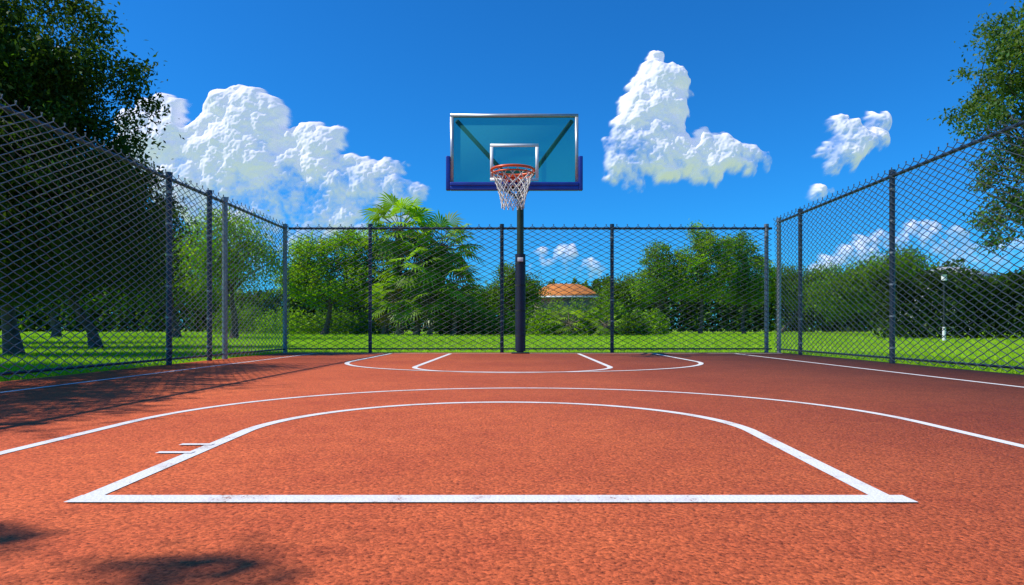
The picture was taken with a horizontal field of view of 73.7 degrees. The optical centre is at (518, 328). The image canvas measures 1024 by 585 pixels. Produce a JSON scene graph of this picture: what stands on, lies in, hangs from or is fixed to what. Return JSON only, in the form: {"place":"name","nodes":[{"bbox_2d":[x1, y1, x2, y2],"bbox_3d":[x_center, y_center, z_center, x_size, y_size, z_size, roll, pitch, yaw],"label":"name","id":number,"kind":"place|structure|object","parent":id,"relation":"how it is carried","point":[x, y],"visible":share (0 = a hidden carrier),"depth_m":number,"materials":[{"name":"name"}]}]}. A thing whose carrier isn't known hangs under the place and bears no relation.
{"place":"outdoors","nodes":[
{"label":"outdoors","id":0,"kind":"place"},
{"bbox_2d":[111,84,427,242],"bbox_3d":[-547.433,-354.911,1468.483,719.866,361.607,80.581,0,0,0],"label":"cloud","id":1,"kind":"structure","parent":0,"point":[247,138],"depth_m":1447.24,"materials":[{"name":"white"}]},
{"bbox_2d":[0,328,1023,381],"bbox_3d":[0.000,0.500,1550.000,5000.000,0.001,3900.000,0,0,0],"label":"ground","id":2,"kind":"structure","parent":0,"point":[525,344],"depth_m":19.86,"materials":[{"name":"green plant"}]},
{"bbox_2d":[16,272,112,318],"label":"broadleaf tree","id":3,"kind":"object","parent":2,"relation":"on","point":[40,305],"visible":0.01,"depth_m":21.88,"materials":[{"name":"green plant"}]},
{"bbox_2d":[37,275,142,336],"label":"broadleaf tree","id":4,"kind":"object","parent":2,"relation":"on","point":[53,323],"visible":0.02,"depth_m":33.94,"materials":[{"name":"green plant"}]},
{"bbox_2d":[0,0,197,355],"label":"broadleaf tree","id":5,"kind":"object","parent":2,"relation":"on","point":[47,77],"visible":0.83,"depth_m":11.52,"materials":[{"name":"green plant"}]},
{"bbox_2d":[0,157,197,347],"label":"broadleaf tree","id":6,"kind":"object","parent":2,"relation":"on","point":[74,298],"visible":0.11,"depth_m":16.92,"materials":[{"name":"green plant"}]},
{"bbox_2d":[89,229,254,338],"bbox_3d":[-16.958,-2.308,32.990,8.800,5.702,4.798,0,0,0],"label":"broadleaf tree","id":7,"kind":"object","parent":2,"relation":"on","point":[183,303],"visible":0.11,"depth_m":32.80,"materials":[{"name":"green plant"}]},
{"bbox_2d":[158,199,292,339],"bbox_3d":[-12.913,-2.476,29.904,6.344,6.013,4.780,0,0,0],"label":"broadleaf tree","id":8,"kind":"object","parent":2,"relation":"on","point":[214,250],"visible":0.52,"depth_m":29.55,"materials":[{"name":"green plant"}]},
{"bbox_2d":[203,299,272,334],"bbox_3d":[-19.494,-0.701,48.053,4.962,2.723,4.018,0,0,0],"label":"shrub","id":9,"kind":"object","parent":2,"relation":"on","point":[240,324],"visible":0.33,"depth_m":47.57,"materials":[{"name":"green plant"}]},
{"bbox_2d":[248,304,319,334],"bbox_3d":[-15.980,-0.504,47.039,5.014,2.295,4.053,0,0,0],"label":"shrub","id":10,"kind":"object","parent":2,"relation":"on","point":[290,327],"visible":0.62,"depth_m":46.41,"materials":[{"name":"green plant"}]},
{"bbox_2d":[268,226,381,334],"bbox_3d":[-12.359,-3.151,44.930,8.203,7.448,5.046,0,0,0],"label":"broadleaf tree","id":11,"kind":"object","parent":2,"relation":"on","point":[324,268],"visible":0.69,"depth_m":44.23,"materials":[{"name":"green plant"}]},
{"bbox_2d":[299,307,365,334],"bbox_3d":[-13.036,-0.421,47.976,4.904,2.186,3.882,0,0,0],"label":"shrub","id":12,"kind":"object","parent":2,"relation":"on","point":[340,324],"visible":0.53,"depth_m":47.37,"materials":[{"name":"green plant"}]},
{"bbox_2d":[345,309,395,334],"bbox_3d":[-9.997,-0.402,47.069,3.736,2.134,3.105,0,0,0],"label":"shrub","id":13,"kind":"object","parent":2,"relation":"on","point":[361,324],"visible":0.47,"depth_m":46.47,"materials":[{"name":"green plant"}]},
{"bbox_2d":[353,244,410,334],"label":"fan palm tree","id":14,"kind":"object","parent":2,"relation":"on","point":[386,295],"visible":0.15,"depth_m":44.39,"materials":[{"name":"green plant"}]},
{"bbox_2d":[362,271,425,334],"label":"fan palm tree","id":15,"kind":"object","parent":2,"relation":"on","point":[398,316],"visible":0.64,"depth_m":42.68,"materials":[{"name":"green plant"}]},
{"bbox_2d":[355,191,438,334],"bbox_3d":[-7.790,-4.105,44.605,5.905,9.250,6.180,0,0,0],"label":"fan palm tree","id":16,"kind":"object","parent":2,"relation":"on","point":[416,213],"visible":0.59,"depth_m":43.65,"materials":[{"name":"green plant"}]},
{"bbox_2d":[373,230,450,335],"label":"fan palm tree","id":17,"kind":"object","parent":2,"relation":"on","point":[415,276],"visible":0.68,"depth_m":42.39,"materials":[{"name":"green plant"}]},
{"bbox_2d":[394,278,461,334],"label":"fan palm tree","id":18,"kind":"object","parent":2,"relation":"on","point":[430,316],"visible":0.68,"depth_m":42.11,"materials":[{"name":"green plant"}]},
{"bbox_2d":[409,210,486,331],"bbox_3d":[-4.936,-3.773,45.466,5.536,8.593,5.604,0,0,26],"label":"fan palm tree","id":19,"kind":"object","parent":2,"relation":"on","point":[443,222],"visible":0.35,"depth_m":44.73,"materials":[{"name":"green plant"}]},
{"bbox_2d":[435,313,467,335],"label":"shrub","id":20,"kind":"object","parent":2,"relation":"on","point":[448,329],"visible":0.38,"depth_m":44.61,"materials":[{"name":"green plant"}]},
{"bbox_2d":[422,259,489,335],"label":"fan palm tree","id":21,"kind":"object","parent":2,"relation":"on","point":[457,292],"visible":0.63,"depth_m":43.34,"materials":[{"name":"green plant"}]},
{"bbox_2d":[459,308,499,335],"bbox_3d":[-2.267,-0.374,44.030,3.061,2.112,2.534,0,0,0],"label":"shrub","id":22,"kind":"object","parent":2,"relation":"on","point":[478,324],"visible":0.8,"depth_m":43.61,"materials":[{"name":"green plant"}]},
{"bbox_2d":[465,260,550,319],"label":"broadleaf tree","id":23,"kind":"object","parent":2,"relation":"on","point":[495,300],"visible":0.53,"depth_m":57.46,"materials":[{"name":"green plant"}]},
{"bbox_2d":[0,352,1023,584],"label":"basketball court","id":24,"kind":"object","parent":2,"relation":"on","point":[960,521],"visible":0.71,"depth_m":2.16,"materials":[{"name":"rubber"}]},
{"bbox_2d":[0,94,289,378],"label":"chain link fence","id":25,"kind":"object","parent":24,"relation":"on","point":[209,198],"visible":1,"depth_m":7.70,"materials":[{"name":"metal"}]},
{"bbox_2d":[0,353,1023,501],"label":"court lines","id":26,"kind":"object","parent":24,"relation":"on","point":[873,495],"visible":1,"depth_m":1.82,"materials":[{"name":"paint"}]},
{"bbox_2d":[446,114,582,353],"bbox_3d":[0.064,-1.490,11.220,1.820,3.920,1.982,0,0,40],"label":"basketball hoop","id":27,"kind":"object","parent":24,"relation":"on","point":[518,181],"visible":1,"depth_m":10.97,"materials":[{"name":"metal"}]},
{"bbox_2d":[287,224,771,352],"bbox_3d":[0.217,-0.720,12.622,8.966,2.420,0.131,0,0,0],"label":"chain link fence","id":28,"kind":"object","parent":24,"relation":"on","point":[766,228],"visible":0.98,"depth_m":12.58,"materials":[{"name":"metal"}]},
{"bbox_2d":[773,115,1023,372],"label":"chain link fence","id":29,"kind":"object","parent":24,"relation":"on","point":[892,175],"visible":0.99,"depth_m":8.43,"materials":[{"name":"metal"}]},
{"bbox_2d":[0,256,1023,331],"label":"tree line","id":30,"kind":"object","parent":2,"relation":"on","point":[104,323],"visible":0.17,"depth_m":92.87,"materials":[{"name":"green plant"}]},
{"bbox_2d":[495,310,531,335],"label":"shrub","id":31,"kind":"object","parent":2,"relation":"on","point":[511,324],"visible":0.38,"depth_m":43.58,"materials":[{"name":"green plant"}]},
{"bbox_2d":[525,302,546,320],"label":"shrub","id":32,"kind":"object","parent":2,"relation":"on","point":[533,308],"visible":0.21,"depth_m":59.78,"materials":[{"name":"green plant"}]},
{"bbox_2d":[526,307,563,335],"bbox_3d":[1.773,-0.331,42.077,2.148,1.995,2.212,0,0,41],"label":"shrub","id":33,"kind":"object","parent":2,"relation":"on","point":[542,324],"visible":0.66,"depth_m":41.65,"materials":[{"name":"green plant"}]},
{"bbox_2d":[544,298,573,327],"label":"shrub","id":34,"kind":"object","parent":2,"relation":"on","point":[558,305],"visible":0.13,"depth_m":60.36,"materials":[{"name":"green plant"}]},
{"bbox_2d":[550,305,592,336],"bbox_3d":[3.178,-0.058,41.506,3.079,2.801,2.782,0,0,0],"label":"shrub","id":35,"kind":"object","parent":2,"relation":"on","point":[569,332],"visible":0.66,"depth_m":41.37,"materials":[{"name":"green plant"}]},
{"bbox_2d":[562,299,590,332],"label":"shrub","id":36,"kind":"object","parent":2,"relation":"on","point":[579,306],"visible":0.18,"depth_m":59.70,"materials":[{"name":"green plant"}]},
{"bbox_2d":[575,306,608,335],"bbox_3d":[4.616,-0.379,42.024,2.096,2.061,1.879,0,0,30],"label":"shrub","id":37,"kind":"object","parent":2,"relation":"on","point":[590,332],"visible":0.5,"depth_m":41.66,"materials":[{"name":"green plant"}]},
{"bbox_2d":[586,295,603,312],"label":"shrub","id":38,"kind":"object","parent":2,"relation":"on","point":[596,303],"visible":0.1,"depth_m":59.88,"materials":[{"name":"green plant"}]},
{"bbox_2d":[587,313,623,335],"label":"shrub","id":39,"kind":"object","parent":2,"relation":"on","point":[605,329],"visible":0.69,"depth_m":40.57,"materials":[{"name":"green plant"}]},
{"bbox_2d":[600,298,626,334],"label":"shrub","id":40,"kind":"object","parent":2,"relation":"on","point":[617,313],"visible":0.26,"depth_m":42.68,"materials":[{"name":"green plant"}]},
{"bbox_2d":[591,271,648,314],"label":"broadleaf tree","id":41,"kind":"object","parent":2,"relation":"on","point":[622,295],"visible":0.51,"depth_m":55.30,"materials":[{"name":"green plant"}]},
{"bbox_2d":[619,307,650,335],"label":"shrub","id":42,"kind":"object","parent":2,"relation":"on","point":[628,324],"visible":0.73,"depth_m":41.70,"materials":[{"name":"green plant"}]},
{"bbox_2d":[641,308,670,335],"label":"shrub","id":43,"kind":"object","parent":2,"relation":"on","point":[659,324],"visible":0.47,"depth_m":45.57,"materials":[{"name":"green plant"}]},
{"bbox_2d":[625,239,693,319],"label":"slender tree","id":44,"kind":"object","parent":2,"relation":"on","point":[659,276],"visible":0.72,"depth_m":49.45,"materials":[{"name":"green plant"}]},
{"bbox_2d":[666,219,746,334],"bbox_3d":[13.659,-3.761,50.076,6.048,8.601,3.852,0,0,0],"label":"slender tree","id":45,"kind":"object","parent":2,"relation":"on","point":[707,268],"visible":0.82,"depth_m":49.45,"materials":[{"name":"green plant"}]},
{"bbox_2d":[714,230,776,333],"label":"slender tree","id":46,"kind":"object","parent":2,"relation":"on","point":[744,276],"visible":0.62,"depth_m":50.41,"materials":[{"name":"green plant"}]},
{"bbox_2d":[752,256,869,332],"bbox_3d":[23.765,-2.619,53.831,12.334,6.504,5.111,0,0,0],"label":"slender tree","id":47,"kind":"object","parent":2,"relation":"on","point":[773,289],"visible":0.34,"depth_m":53.46,"materials":[{"name":"green plant"}]},
{"bbox_2d":[793,240,941,326],"bbox_3d":[22.608,-2.620,43.952,9.510,6.411,4.976,0,0,0],"label":"broadleaf tree","id":48,"kind":"object","parent":2,"relation":"on","point":[898,263],"visible":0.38,"depth_m":43.41,"materials":[{"name":"green plant"}]},
{"bbox_2d":[941,273,947,340],"bbox_3d":[15.600,-0.750,25.000,0.260,2.500,0.247,0,0,0],"label":"street lamp","id":49,"kind":"object","parent":2,"relation":"on","point":[944,331],"visible":0.79,"depth_m":24.97,"materials":[{"name":"metal"}]},
{"bbox_2d":[869,267,1023,338],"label":"hedge","id":50,"kind":"object","parent":2,"relation":"on","point":[1008,299],"visible":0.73,"depth_m":30.30,"materials":[{"name":"green plant"}]},
{"bbox_2d":[927,0,1023,255],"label":"broadleaf tree","id":51,"kind":"object","parent":2,"relation":"on","point":[1009,45],"visible":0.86,"depth_m":11.93,"materials":[{"name":"green plant"}]},
{"bbox_2d":[7,0,1023,327],"label":"sky","id":52,"kind":"structure","parent":0,"point":[773,76],"materials":[{"name":"blue"}]},
{"bbox_2d":[535,298,595,323],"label":"walls","id":53,"kind":"structure","parent":0,"point":[567,300],"depth_m":63.00,"materials":[{"name":"paint"}]},
{"bbox_2d":[539,244,596,270],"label":"cloud","id":54,"kind":"structure","parent":0,"point":[567,252],"depth_m":2143.61,"materials":[{"name":"white"}]},
{"bbox_2d":[539,284,599,295],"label":"roof","id":55,"kind":"structure","parent":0,"point":[574,292],"depth_m":63.52,"materials":[{"name":"tile"}]},
{"bbox_2d":[541,296,597,297],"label":"fascia","id":56,"kind":"structure","parent":55,"relation":"attached to","point":[570,296],"depth_m":62.57,"materials":[{"name":"white paint"}]},
{"bbox_2d":[603,50,765,184],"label":"cloud","id":57,"kind":"structure","parent":0,"point":[653,110],"depth_m":1550.84,"materials":[{"name":"white"}]},
{"bbox_2d":[811,183,826,196],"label":"cloud","id":58,"kind":"structure","parent":0,"point":[820,188],"depth_m":1669.76,"materials":[{"name":"white"}]},
{"bbox_2d":[820,114,889,172],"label":"cloud","id":59,"kind":"structure","parent":0,"point":[858,145],"depth_m":1655.71,"materials":[{"name":"white"}]},
{"bbox_2d":[867,111,891,133],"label":"cloud","id":60,"kind":"structure","parent":0,"point":[885,116],"depth_m":1663.15,"materials":[{"name":"white"}]},
{"bbox_2d":[814,220,974,272],"bbox_3d":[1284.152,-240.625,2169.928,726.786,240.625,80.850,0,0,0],"label":"cloud","id":61,"kind":"structure","parent":0,"point":[935,224],"depth_m":2145.50,"materials":[{"name":"white"}]},
{"bbox_2d":[930,267,996,278],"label":"roof","id":62,"kind":"structure","parent":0,"point":[981,272],"depth_m":70.65,"materials":[{"name":"metal"}]}
]}

